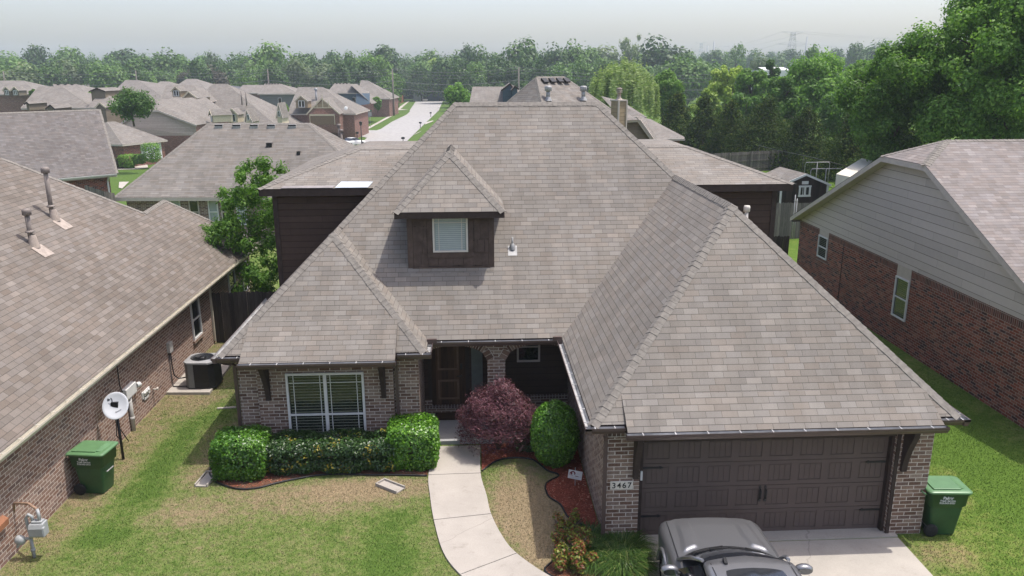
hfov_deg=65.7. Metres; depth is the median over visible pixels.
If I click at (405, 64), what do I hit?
tree
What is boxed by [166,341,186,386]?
electrical box
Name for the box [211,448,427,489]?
flower bed
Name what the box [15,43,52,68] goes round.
tree
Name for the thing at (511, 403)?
japanese maple
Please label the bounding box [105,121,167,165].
house
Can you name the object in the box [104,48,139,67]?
tree
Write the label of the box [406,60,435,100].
tree
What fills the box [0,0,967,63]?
sky
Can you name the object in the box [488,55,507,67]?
tree
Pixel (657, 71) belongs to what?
tree
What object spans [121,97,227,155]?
house
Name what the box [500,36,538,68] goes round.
tree
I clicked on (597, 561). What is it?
shrub
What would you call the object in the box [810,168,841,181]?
kennel frame
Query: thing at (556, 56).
tree
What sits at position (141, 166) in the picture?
driveway
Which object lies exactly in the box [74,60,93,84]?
tree
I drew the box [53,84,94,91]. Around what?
house
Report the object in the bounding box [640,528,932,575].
driveway
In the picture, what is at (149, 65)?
tree
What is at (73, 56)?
tree
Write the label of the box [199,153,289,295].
broadleaf tree
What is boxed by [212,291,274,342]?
wooden fence
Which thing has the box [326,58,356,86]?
tree
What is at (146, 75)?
tree
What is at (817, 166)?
kennel frame
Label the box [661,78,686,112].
broadleaf tree
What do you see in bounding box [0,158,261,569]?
brick house
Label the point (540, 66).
tree
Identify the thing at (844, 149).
cedar tree
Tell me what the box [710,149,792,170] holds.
wooden fence
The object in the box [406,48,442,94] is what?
tree
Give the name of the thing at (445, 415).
door mat
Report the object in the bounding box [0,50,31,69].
tree
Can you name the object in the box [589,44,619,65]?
tree
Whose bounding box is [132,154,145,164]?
bush
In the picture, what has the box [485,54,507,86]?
tree
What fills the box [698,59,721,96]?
tree
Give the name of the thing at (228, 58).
tree
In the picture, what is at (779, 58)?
tree
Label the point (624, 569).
ornamental grass
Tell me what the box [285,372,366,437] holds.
window
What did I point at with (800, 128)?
cedar tree
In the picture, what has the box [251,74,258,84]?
tree
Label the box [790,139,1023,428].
brick house
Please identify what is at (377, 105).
broadleaf tree
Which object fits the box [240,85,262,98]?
house
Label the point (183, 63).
tree
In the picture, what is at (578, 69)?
tree
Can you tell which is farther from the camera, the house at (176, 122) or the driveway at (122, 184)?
the house at (176, 122)
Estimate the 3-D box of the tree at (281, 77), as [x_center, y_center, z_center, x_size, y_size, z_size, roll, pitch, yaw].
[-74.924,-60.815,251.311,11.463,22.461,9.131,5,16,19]
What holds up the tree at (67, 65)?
on the ground at (356, 483)
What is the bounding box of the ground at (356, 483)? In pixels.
[0,85,1023,575]
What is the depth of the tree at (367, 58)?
319.84 m
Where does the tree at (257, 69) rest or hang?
on the ground at (356, 483)
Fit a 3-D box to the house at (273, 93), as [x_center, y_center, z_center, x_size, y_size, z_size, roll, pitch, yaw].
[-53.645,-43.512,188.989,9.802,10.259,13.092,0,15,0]
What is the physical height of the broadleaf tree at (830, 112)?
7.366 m
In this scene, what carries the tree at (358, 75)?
on the ground at (356, 483)
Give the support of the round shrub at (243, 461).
on the flower bed at (278, 478)
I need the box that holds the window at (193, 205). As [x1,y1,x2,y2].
[188,201,199,214]
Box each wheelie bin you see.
[65,440,117,494]
[921,476,972,536]
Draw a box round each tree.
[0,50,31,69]
[0,60,43,83]
[0,61,21,73]
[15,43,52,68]
[21,59,72,85]
[45,44,84,69]
[46,58,86,84]
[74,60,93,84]
[78,54,94,68]
[79,52,99,65]
[83,60,129,87]
[89,54,119,69]
[100,60,123,70]
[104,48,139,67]
[106,86,158,126]
[120,57,149,79]
[127,47,189,72]
[137,70,157,82]
[151,67,175,81]
[158,63,186,74]
[167,75,176,82]
[171,54,190,68]
[174,70,189,83]
[180,60,202,71]
[182,59,215,83]
[194,54,213,66]
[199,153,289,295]
[203,51,222,65]
[204,63,230,84]
[208,62,221,71]
[216,59,238,85]
[224,52,241,66]
[228,52,249,69]
[237,39,295,69]
[237,69,253,86]
[239,61,257,77]
[241,60,265,83]
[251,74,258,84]
[259,61,290,85]
[280,57,311,87]
[285,51,314,71]
[294,78,308,87]
[306,62,334,86]
[307,53,328,71]
[317,49,343,68]
[319,76,332,88]
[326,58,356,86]
[339,49,364,79]
[349,57,381,84]
[356,49,387,66]
[368,44,406,89]
[370,55,393,80]
[372,96,381,112]
[376,73,405,106]
[397,53,411,67]
[398,61,417,101]
[400,53,411,62]
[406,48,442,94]
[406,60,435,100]
[424,64,444,100]
[428,49,466,96]
[441,70,460,104]
[443,82,470,106]
[449,61,473,93]
[456,42,470,65]
[461,61,486,101]
[464,46,481,69]
[469,42,497,69]
[473,78,491,86]
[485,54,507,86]
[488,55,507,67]
[493,81,504,86]
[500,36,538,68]
[502,51,532,86]
[511,79,522,89]
[517,68,535,87]
[526,56,553,84]
[538,42,569,67]
[543,61,574,81]
[559,39,600,68]
[564,55,594,93]
[588,53,660,119]
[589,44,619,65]
[589,57,619,77]
[616,35,643,65]
[634,50,646,62]
[635,33,691,70]
[635,62,653,74]
[647,68,658,78]
[651,63,668,72]
[653,68,677,123]
[656,91,694,134]
[657,53,712,107]
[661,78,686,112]
[680,94,723,153]
[684,50,705,63]
[690,88,722,115]
[698,50,734,66]
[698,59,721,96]
[698,99,756,153]
[707,65,742,109]
[722,41,747,71]
[723,94,795,155]
[731,92,760,129]
[734,67,769,123]
[741,48,762,69]
[748,52,776,70]
[761,52,777,59]
[764,74,808,127]
[764,105,844,174]
[765,58,780,95]
[766,50,791,68]
[784,47,800,66]
[785,47,846,137]
[792,108,872,181]
[799,44,823,61]
[815,91,849,142]
[826,47,845,71]
[831,26,962,161]
[831,141,899,184]
[843,41,869,70]
[843,59,874,93]
[864,38,890,60]
[894,125,918,147]
[899,0,1023,144]
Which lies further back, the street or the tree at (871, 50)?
the tree at (871, 50)
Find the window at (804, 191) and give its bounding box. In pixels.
[798,185,811,196]
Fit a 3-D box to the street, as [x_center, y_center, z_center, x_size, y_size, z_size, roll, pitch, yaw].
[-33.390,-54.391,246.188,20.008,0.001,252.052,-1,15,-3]
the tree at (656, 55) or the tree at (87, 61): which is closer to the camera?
the tree at (656, 55)
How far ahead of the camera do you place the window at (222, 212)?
46.70 m
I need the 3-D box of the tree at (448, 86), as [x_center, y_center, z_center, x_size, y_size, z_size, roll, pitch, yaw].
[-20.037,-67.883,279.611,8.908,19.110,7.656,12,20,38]
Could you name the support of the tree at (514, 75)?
on the ground at (356, 483)
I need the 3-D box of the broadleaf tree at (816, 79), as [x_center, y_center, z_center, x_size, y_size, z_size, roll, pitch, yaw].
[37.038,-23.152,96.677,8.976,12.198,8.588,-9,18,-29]
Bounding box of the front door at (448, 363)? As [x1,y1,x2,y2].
[431,346,465,404]
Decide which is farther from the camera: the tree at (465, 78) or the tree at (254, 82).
the tree at (254, 82)
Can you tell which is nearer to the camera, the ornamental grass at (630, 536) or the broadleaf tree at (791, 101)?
the ornamental grass at (630, 536)
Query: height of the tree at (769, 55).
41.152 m
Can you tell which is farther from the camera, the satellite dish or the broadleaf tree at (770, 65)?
the broadleaf tree at (770, 65)
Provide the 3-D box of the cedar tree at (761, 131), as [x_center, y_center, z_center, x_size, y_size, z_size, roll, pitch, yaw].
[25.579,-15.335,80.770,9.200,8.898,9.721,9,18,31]
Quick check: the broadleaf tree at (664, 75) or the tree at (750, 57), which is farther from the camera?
the tree at (750, 57)
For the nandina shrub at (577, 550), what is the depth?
14.82 m
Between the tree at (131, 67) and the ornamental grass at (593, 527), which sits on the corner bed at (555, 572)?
the ornamental grass at (593, 527)
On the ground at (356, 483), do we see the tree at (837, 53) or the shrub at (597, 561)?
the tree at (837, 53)
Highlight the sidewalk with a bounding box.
[369,116,390,127]
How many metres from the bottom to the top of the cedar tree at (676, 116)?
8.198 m
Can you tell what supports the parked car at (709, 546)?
on the driveway at (847, 552)
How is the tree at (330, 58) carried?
on the ground at (356, 483)
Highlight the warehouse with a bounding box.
[751,67,788,89]
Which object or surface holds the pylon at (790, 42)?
on the ground at (356, 483)
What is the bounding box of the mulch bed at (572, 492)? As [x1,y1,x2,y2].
[481,443,597,525]
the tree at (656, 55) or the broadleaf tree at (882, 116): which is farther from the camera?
the tree at (656, 55)
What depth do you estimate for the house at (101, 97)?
127.16 m
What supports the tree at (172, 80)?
on the ground at (356, 483)
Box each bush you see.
[114,158,124,168]
[117,153,136,167]
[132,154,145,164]
[140,142,161,162]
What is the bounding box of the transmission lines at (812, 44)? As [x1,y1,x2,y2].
[695,32,900,55]
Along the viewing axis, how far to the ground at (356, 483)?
16.66 m
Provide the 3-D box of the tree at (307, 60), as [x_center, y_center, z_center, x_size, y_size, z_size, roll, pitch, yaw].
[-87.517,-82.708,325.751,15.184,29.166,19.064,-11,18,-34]
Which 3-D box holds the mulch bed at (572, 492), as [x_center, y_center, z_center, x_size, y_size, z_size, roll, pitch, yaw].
[0.506,4.431,17.944,2.360,0.066,3.961,-1,15,-3]
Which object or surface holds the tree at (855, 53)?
on the ground at (356, 483)
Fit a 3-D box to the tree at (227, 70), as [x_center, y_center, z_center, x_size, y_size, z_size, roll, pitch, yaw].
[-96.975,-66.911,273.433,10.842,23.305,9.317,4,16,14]
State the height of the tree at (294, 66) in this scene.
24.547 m
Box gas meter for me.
[13,502,48,557]
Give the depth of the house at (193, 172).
47.87 m
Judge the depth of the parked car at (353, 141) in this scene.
136.48 m
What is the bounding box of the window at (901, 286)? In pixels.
[891,275,909,321]
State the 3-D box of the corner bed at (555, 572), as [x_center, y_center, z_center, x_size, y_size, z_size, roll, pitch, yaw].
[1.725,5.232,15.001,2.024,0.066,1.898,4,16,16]
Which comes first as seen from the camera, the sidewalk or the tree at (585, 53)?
the sidewalk
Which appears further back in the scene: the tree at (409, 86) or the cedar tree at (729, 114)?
the tree at (409, 86)
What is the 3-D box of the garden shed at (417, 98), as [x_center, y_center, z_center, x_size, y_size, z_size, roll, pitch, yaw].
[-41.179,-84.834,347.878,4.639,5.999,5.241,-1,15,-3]
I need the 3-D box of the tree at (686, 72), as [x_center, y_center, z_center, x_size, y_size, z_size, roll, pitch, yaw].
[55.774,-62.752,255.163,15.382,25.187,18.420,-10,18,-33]
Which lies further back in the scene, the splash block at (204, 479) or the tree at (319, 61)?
the tree at (319, 61)
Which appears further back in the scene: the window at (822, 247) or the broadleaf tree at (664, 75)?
the broadleaf tree at (664, 75)
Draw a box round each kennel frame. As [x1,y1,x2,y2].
[804,162,829,182]
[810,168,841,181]
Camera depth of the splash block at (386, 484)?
17.75 m
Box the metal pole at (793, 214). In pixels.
[791,195,797,238]
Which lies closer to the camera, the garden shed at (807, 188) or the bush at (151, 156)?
the garden shed at (807, 188)
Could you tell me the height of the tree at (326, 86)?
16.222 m
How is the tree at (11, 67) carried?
on the ground at (356, 483)
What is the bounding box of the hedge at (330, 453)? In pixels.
[265,427,398,475]
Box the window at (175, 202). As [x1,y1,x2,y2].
[170,201,180,206]
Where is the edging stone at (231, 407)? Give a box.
[217,406,235,408]
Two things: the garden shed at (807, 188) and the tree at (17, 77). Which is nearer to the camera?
the garden shed at (807, 188)
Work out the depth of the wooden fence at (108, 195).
45.47 m
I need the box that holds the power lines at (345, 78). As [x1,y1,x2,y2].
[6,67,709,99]
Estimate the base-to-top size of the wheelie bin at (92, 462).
1.062 m
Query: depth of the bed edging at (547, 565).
14.84 m
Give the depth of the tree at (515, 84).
262.60 m
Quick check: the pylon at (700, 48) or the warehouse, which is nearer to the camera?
the warehouse
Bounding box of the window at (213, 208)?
[207,201,219,220]
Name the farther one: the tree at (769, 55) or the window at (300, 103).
the tree at (769, 55)
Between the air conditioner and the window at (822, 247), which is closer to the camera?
the air conditioner
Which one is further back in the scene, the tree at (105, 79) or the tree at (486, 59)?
the tree at (486, 59)
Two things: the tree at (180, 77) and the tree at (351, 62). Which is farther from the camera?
the tree at (351, 62)
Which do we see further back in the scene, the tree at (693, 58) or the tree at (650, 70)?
the tree at (693, 58)
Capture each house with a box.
[0,81,44,111]
[0,109,117,195]
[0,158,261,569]
[21,86,91,111]
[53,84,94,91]
[87,87,123,122]
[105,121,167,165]
[115,123,354,241]
[118,80,165,100]
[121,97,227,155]
[158,81,179,84]
[160,85,216,102]
[180,79,211,89]
[207,84,302,122]
[211,101,970,570]
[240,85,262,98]
[257,83,296,106]
[288,87,369,138]
[329,83,376,119]
[359,80,398,116]
[427,89,444,100]
[470,83,519,101]
[507,76,655,138]
[601,96,684,142]
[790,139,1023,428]
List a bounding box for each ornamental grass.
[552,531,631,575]
[558,518,619,552]
[585,526,659,568]
[585,538,659,575]
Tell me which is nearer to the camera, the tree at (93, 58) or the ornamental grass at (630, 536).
the ornamental grass at (630, 536)
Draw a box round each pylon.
[693,42,708,56]
[774,32,804,53]
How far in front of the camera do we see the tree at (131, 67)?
257.65 m
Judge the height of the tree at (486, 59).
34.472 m
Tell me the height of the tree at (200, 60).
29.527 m
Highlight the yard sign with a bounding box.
[568,467,582,479]
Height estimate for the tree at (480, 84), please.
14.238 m
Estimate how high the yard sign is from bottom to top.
0.560 m
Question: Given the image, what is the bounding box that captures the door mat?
[435,412,461,419]
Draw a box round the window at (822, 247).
[816,234,828,260]
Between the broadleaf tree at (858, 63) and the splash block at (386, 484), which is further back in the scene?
the broadleaf tree at (858, 63)
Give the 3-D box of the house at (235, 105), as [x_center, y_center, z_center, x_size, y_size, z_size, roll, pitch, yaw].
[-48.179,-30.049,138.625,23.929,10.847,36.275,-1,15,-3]
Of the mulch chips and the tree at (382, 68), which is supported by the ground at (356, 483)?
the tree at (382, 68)
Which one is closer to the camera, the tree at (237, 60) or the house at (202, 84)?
the house at (202, 84)
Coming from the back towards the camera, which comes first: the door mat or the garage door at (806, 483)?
the door mat
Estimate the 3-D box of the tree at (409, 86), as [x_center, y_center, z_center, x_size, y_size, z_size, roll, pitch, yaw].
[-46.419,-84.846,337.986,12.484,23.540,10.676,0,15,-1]
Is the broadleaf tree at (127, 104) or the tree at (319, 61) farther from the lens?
the tree at (319, 61)
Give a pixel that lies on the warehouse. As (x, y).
(783, 71)
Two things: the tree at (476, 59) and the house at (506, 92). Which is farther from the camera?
the tree at (476, 59)
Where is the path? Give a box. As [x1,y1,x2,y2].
[428,445,549,575]
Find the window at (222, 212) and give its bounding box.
[220,201,231,220]
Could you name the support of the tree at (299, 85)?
on the ground at (356, 483)
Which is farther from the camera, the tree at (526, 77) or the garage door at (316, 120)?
the tree at (526, 77)
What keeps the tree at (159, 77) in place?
on the ground at (356, 483)
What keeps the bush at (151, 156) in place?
on the ground at (356, 483)
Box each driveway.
[118,165,147,169]
[119,182,127,187]
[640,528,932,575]
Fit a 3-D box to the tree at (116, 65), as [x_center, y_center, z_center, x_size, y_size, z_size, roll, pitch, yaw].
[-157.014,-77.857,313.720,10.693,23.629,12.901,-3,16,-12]
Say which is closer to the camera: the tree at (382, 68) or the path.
the path
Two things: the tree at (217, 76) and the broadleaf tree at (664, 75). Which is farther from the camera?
the tree at (217, 76)
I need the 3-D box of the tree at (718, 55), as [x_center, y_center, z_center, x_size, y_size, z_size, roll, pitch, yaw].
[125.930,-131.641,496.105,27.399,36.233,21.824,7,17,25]
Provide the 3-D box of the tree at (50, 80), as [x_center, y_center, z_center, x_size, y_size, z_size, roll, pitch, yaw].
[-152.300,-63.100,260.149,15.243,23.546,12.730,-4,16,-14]
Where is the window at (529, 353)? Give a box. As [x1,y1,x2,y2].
[517,345,539,361]
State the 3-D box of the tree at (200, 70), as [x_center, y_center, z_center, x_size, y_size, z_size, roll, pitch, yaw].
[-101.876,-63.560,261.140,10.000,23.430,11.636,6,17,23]
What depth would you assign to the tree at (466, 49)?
370.91 m
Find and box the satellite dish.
[102,392,131,459]
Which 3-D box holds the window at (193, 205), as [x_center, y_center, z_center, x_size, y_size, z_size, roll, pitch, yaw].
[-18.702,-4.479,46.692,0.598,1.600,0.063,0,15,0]
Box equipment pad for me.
[166,364,230,394]
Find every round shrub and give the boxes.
[208,423,272,481]
[384,412,440,471]
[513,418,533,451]
[530,398,580,468]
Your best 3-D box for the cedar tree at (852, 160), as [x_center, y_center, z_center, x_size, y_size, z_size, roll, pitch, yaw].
[28.295,-9.735,60.886,6.842,7.208,7.472,-1,15,-3]
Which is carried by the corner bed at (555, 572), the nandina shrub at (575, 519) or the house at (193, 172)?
the nandina shrub at (575, 519)
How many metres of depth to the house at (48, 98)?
130.61 m
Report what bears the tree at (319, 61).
on the ground at (356, 483)
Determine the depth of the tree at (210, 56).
358.72 m
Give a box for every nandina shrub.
[550,526,598,573]
[552,508,581,531]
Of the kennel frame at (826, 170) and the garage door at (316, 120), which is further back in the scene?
the garage door at (316, 120)
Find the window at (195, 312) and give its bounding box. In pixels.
[189,298,202,340]
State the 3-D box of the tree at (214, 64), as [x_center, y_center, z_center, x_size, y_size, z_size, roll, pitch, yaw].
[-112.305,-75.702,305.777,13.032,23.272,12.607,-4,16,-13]
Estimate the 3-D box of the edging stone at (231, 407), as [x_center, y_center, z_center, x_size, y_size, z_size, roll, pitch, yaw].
[-7.913,3.322,21.966,0.500,0.030,0.080,-2,15,-8]
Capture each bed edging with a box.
[209,467,426,489]
[481,457,590,527]
[544,528,565,575]
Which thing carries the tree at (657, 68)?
on the ground at (356, 483)
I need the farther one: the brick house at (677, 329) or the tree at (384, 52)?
the tree at (384, 52)
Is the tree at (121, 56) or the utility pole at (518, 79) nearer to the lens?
the utility pole at (518, 79)
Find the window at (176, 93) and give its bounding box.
[173,90,178,95]
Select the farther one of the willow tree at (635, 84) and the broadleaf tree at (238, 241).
the willow tree at (635, 84)
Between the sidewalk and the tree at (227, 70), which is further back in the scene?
the tree at (227, 70)
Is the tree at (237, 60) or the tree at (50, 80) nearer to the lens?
the tree at (50, 80)
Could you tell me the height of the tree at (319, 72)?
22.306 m
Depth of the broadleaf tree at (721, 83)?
125.27 m
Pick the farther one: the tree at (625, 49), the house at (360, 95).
the tree at (625, 49)
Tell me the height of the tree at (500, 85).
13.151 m
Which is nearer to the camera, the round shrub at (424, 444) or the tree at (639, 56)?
the round shrub at (424, 444)
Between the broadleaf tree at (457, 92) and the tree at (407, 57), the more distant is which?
the tree at (407, 57)
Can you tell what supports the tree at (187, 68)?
on the ground at (356, 483)
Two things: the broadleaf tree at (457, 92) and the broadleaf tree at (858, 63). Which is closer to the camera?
the broadleaf tree at (858, 63)
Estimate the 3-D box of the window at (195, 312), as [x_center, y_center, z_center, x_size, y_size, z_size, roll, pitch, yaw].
[-10.138,0.972,25.427,0.058,1.250,0.780,-1,15,-3]
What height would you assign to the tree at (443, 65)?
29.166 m
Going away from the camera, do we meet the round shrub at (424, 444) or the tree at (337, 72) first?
the round shrub at (424, 444)
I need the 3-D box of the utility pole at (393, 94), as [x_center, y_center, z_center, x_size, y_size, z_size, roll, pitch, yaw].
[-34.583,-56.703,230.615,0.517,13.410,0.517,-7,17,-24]
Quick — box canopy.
[835,158,871,186]
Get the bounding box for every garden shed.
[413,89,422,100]
[767,167,831,208]
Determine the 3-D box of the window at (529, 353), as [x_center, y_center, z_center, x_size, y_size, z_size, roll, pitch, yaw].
[0.439,1.564,21.136,0.620,0.850,0.058,-1,15,-3]
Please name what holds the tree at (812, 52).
on the ground at (356, 483)
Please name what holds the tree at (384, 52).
on the ground at (356, 483)
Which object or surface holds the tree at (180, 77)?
on the ground at (356, 483)
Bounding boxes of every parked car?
[344,137,364,144]
[656,517,812,575]
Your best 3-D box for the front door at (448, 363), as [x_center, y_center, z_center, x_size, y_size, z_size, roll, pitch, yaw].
[-1.694,2.178,21.154,0.900,2.030,0.129,-1,15,-3]
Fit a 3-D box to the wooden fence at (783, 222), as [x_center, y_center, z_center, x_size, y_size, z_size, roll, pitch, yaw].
[16.380,-3.789,44.660,13.256,2.120,0.004,-1,15,-4]
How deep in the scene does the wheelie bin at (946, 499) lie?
15.70 m
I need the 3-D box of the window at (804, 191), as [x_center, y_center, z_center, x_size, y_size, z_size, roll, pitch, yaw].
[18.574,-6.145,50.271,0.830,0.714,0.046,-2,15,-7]
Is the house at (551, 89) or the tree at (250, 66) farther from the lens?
the tree at (250, 66)
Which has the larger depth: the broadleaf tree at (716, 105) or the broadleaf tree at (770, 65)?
the broadleaf tree at (770, 65)
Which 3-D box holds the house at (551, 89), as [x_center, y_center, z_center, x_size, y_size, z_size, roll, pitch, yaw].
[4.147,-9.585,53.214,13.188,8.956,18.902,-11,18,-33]
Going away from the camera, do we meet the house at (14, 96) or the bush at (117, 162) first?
the bush at (117, 162)
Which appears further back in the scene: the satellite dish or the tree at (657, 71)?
the tree at (657, 71)
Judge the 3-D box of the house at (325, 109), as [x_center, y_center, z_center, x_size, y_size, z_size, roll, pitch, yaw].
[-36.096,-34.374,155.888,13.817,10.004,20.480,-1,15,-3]
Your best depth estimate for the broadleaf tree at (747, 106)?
99.90 m
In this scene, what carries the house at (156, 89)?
on the ground at (356, 483)
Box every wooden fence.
[84,185,115,200]
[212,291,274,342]
[404,92,427,98]
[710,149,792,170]
[773,236,789,254]
[774,202,810,238]
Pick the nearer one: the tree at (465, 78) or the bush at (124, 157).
the bush at (124, 157)
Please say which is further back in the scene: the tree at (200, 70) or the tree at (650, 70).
the tree at (650, 70)
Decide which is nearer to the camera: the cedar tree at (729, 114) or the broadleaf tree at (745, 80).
the cedar tree at (729, 114)
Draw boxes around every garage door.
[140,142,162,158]
[311,116,333,124]
[640,436,888,534]
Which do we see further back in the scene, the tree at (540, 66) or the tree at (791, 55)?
the tree at (791, 55)
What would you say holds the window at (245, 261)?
in the brick house at (101, 298)
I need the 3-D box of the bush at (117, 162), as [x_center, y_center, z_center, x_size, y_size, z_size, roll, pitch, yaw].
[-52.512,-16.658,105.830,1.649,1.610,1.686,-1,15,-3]
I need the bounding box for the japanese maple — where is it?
[454,374,536,456]
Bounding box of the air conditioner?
[183,353,222,388]
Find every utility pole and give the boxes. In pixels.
[392,69,394,115]
[514,68,519,89]
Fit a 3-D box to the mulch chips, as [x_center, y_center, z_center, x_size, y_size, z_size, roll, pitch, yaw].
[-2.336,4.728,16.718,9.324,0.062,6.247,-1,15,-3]
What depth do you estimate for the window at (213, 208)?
46.66 m
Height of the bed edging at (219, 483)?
0.036 m
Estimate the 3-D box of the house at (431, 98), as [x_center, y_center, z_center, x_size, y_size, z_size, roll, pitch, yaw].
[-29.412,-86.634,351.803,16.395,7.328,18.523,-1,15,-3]
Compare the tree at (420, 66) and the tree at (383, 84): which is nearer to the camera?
the tree at (383, 84)
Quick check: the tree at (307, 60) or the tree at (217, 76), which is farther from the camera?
the tree at (307, 60)
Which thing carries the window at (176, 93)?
in the house at (179, 91)
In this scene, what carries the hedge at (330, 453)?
on the flower bed at (278, 478)
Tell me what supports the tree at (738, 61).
on the ground at (356, 483)
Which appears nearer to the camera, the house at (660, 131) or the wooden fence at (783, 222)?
the wooden fence at (783, 222)
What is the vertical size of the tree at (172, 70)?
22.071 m
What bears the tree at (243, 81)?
on the ground at (356, 483)
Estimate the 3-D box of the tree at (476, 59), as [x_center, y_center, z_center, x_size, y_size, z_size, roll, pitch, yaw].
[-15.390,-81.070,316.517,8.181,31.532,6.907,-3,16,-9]
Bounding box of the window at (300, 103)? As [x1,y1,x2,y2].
[298,101,304,106]
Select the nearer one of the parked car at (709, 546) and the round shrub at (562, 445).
the parked car at (709, 546)
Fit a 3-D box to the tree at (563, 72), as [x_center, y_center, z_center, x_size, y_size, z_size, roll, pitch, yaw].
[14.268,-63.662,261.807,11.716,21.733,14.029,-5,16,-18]
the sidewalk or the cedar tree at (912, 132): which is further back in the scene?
the sidewalk
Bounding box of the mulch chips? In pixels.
[224,443,600,575]
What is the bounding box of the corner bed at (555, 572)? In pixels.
[546,529,642,575]
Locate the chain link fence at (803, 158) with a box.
[758,145,845,187]
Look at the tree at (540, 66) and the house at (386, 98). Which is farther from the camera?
the tree at (540, 66)
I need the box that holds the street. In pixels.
[362,99,442,141]
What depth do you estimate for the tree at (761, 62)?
274.48 m
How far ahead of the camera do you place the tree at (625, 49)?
379.84 m
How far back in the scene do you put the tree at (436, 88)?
342.29 m
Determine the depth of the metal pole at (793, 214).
44.05 m
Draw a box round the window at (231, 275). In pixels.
[227,268,235,292]
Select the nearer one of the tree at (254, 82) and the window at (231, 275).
the window at (231, 275)
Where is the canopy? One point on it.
(850, 171)
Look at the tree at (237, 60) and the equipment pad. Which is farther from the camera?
the tree at (237, 60)
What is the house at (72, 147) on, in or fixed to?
on the ground at (356, 483)
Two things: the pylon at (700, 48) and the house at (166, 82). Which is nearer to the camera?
the house at (166, 82)
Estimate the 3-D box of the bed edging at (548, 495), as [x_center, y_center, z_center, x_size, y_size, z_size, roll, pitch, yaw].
[0.893,4.460,17.662,1.278,0.036,3.649,-14,20,-41]
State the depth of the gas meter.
15.03 m
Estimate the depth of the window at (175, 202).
46.55 m
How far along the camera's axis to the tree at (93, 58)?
503.90 m
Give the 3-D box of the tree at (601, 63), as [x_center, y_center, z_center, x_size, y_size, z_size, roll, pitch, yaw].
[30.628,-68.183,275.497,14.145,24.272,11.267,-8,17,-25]
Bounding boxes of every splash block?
[194,470,212,486]
[375,478,404,493]
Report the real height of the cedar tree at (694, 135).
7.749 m
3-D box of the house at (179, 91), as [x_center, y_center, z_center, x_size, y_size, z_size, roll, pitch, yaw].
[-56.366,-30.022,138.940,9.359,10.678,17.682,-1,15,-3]
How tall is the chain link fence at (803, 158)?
2.790 m
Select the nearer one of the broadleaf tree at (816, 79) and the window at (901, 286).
the window at (901, 286)
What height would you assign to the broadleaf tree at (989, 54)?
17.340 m
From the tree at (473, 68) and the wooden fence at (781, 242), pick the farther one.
the tree at (473, 68)
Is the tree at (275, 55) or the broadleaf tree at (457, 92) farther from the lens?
the tree at (275, 55)
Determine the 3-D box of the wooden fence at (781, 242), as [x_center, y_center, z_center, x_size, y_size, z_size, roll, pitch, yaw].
[9.842,-1.292,35.613,5.201,2.119,0.004,-1,15,-3]

